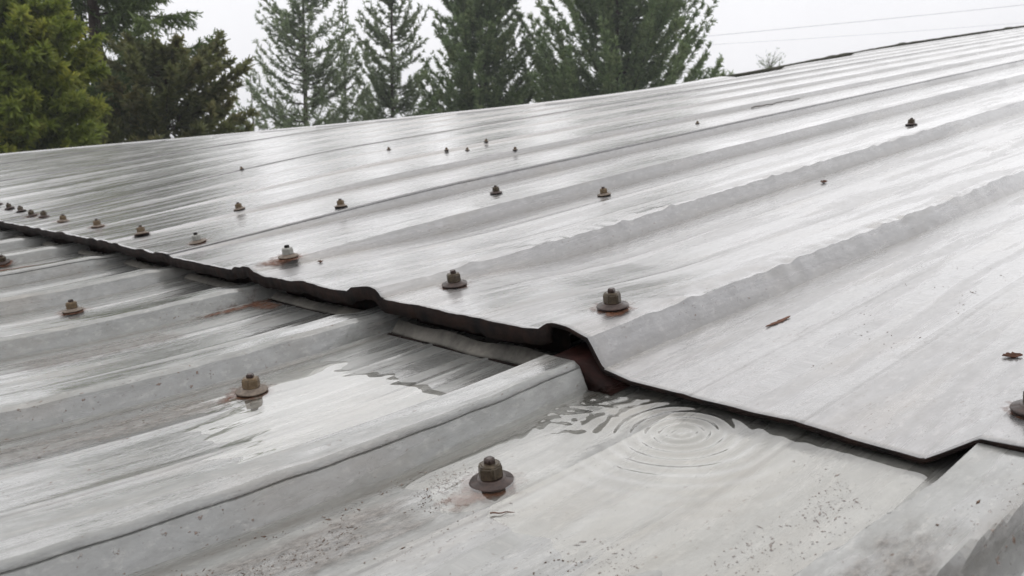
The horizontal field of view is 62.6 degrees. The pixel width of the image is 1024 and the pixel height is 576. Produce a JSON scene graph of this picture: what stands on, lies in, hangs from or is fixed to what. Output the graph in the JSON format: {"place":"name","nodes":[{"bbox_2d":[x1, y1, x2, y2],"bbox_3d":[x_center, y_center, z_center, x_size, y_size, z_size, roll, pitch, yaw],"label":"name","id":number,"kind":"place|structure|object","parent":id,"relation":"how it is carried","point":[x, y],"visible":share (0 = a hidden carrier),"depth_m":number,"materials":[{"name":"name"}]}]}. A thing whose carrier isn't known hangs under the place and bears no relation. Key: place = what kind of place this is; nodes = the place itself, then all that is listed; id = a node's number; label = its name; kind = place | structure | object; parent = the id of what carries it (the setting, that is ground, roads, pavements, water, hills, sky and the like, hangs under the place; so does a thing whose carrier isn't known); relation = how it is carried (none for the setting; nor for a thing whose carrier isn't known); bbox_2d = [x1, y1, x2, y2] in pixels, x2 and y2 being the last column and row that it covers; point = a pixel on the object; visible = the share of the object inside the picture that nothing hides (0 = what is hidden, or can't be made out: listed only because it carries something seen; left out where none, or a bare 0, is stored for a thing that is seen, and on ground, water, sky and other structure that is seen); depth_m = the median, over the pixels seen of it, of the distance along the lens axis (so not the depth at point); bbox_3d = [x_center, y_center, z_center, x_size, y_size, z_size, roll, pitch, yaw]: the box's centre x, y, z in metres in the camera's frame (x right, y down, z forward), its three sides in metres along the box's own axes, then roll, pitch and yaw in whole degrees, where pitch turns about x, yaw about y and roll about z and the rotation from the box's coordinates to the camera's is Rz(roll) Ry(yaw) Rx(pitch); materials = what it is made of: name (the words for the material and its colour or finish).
{"place":"outdoors","nodes":[
{"label":"outdoors","id":0,"kind":"place"},
{"bbox_2d":[0,263,45,270],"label":"twig","id":1,"kind":"object","parent":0,"point":[16,268],"visible":0.22,"depth_m":1.35,"materials":[{"name":"wood"}]},
{"bbox_2d":[0,0,112,153],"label":"yellow green tree","id":2,"kind":"object","parent":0,"point":[44,104],"visible":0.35,"depth_m":8.16,"materials":[{"name":"green plant"}]},
{"bbox_2d":[41,0,225,144],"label":"dark fir tree","id":3,"kind":"object","parent":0,"point":[125,15],"visible":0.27,"depth_m":10.88,"materials":[{"name":"green plant"}]},
{"bbox_2d":[85,27,261,143],"bbox_3d":[-4.306,-0.172,10.729,2.230,6.174,2.187,-7,10,-41],"label":"olive bush tree","id":4,"kind":"object","parent":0,"point":[177,81],"visible":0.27,"depth_m":10.09,"materials":[{"name":"green plant"}]},
{"bbox_2d":[218,72,280,131],"bbox_3d":[-7.583,-2.607,24.811,2.577,7.330,2.670,2,8,14],"label":"young fir tree","id":5,"kind":"object","parent":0,"point":[264,119],"visible":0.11,"depth_m":24.31,"materials":[{"name":"green plant"}]},
{"bbox_2d":[245,0,365,130],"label":"fir tree","id":6,"kind":"object","parent":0,"point":[288,25],"visible":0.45,"depth_m":18.82,"materials":[{"name":"green plant"}]},
{"bbox_2d":[311,0,375,124],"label":"young fir tree","id":7,"kind":"object","parent":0,"point":[342,94],"visible":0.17,"depth_m":23.75,"materials":[{"name":"green plant"}]},
{"bbox_2d":[342,0,443,121],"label":"fir tree","id":8,"kind":"object","parent":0,"point":[381,87],"visible":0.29,"depth_m":19.09,"materials":[{"name":"green plant"}]},
{"bbox_2d":[413,0,539,114],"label":"fir tree","id":9,"kind":"object","parent":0,"point":[489,48],"visible":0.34,"depth_m":17.89,"materials":[{"name":"green plant"}]},
{"bbox_2d":[0,25,1023,575],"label":"metal roof building","id":10,"kind":"structure","parent":0,"point":[504,293],"depth_m":0.62,"materials":[{"name":"grey metal"}]},
{"bbox_2d":[195,361,414,425],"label":"rain water","id":11,"kind":"structure","parent":10,"relation":"on","point":[347,375],"depth_m":0.62,"materials":[{"name":"clear liquid"}]},
{"bbox_2d":[490,511,514,513],"bbox_3d":[-0.004,0.104,0.389,0.012,0.001,0.002,-5,14,-1],"label":"twig","id":12,"kind":"object","parent":10,"relation":"on","point":[501,512],"visible":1,"depth_m":0.39,"materials":[{"name":"grey wood"}]},
{"bbox_2d":[3,268,1023,575],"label":"grit","id":13,"kind":"object","parent":10,"relation":"on","point":[551,552],"visible":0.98,"depth_m":0.37,"materials":[{"name":"grey gravel"}]},
{"bbox_2d":[573,402,720,458],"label":"rain water","id":14,"kind":"structure","parent":10,"relation":"on","point":[671,424],"depth_m":0.47,"materials":[{"name":"clear liquid"}]},
{"bbox_2d":[751,98,799,107],"bbox_3d":[0.762,-0.533,2.424,0.260,0.004,0.010,-18,25,-39],"label":"twig","id":15,"kind":"object","parent":10,"relation":"on","point":[773,103],"visible":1,"depth_m":2.40,"materials":[{"name":"wood"}]},
{"bbox_2d":[766,316,789,326],"bbox_3d":[0.189,0.024,0.598,0.030,0.002,0.004,-16,17,-36],"label":"dead leaf","id":16,"kind":"object","parent":10,"relation":"on","point":[779,321],"visible":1,"depth_m":0.60,"materials":[{"name":"brown plant"}]},
{"bbox_2d":[1002,352,1022,356],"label":"dead leaf","id":17,"kind":"object","parent":10,"relation":"on","point":[1011,354],"visible":1,"depth_m":0.50,"materials":[{"name":"brown plant"}]},
{"bbox_2d":[532,23,559,102],"bbox_3d":[0.943,-3.396,24.758,2.792,8.905,2.401,-7,10,-41],"label":"young fir tree","id":18,"kind":"object","parent":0,"point":[541,58],"visible":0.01,"depth_m":24.21,"materials":[{"name":"green plant"}]},
{"bbox_2d":[71,0,1023,139],"label":"sky","id":19,"kind":"structure","parent":0,"point":[235,17],"materials":[{"name":"white"}]},
{"bbox_2d":[488,0,733,106],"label":"fir tree","id":20,"kind":"object","parent":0,"point":[616,27],"visible":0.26,"depth_m":17.45,"materials":[{"name":"green plant"}]},
{"bbox_2d":[476,5,1018,56],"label":"overhead cable","id":21,"kind":"object","parent":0,"point":[851,22],"visible":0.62,"depth_m":46.01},
{"bbox_2d":[756,48,785,68],"bbox_3d":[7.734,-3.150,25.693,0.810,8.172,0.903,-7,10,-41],"label":"bare shrub","id":22,"kind":"object","parent":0,"point":[769,64],"visible":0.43,"depth_m":25.20,"materials":[{"name":"grey plant"}]},
{"bbox_2d":[539,23,1015,54],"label":"overhead cable","id":23,"kind":"object","parent":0,"point":[851,35],"visible":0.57,"depth_m":50.03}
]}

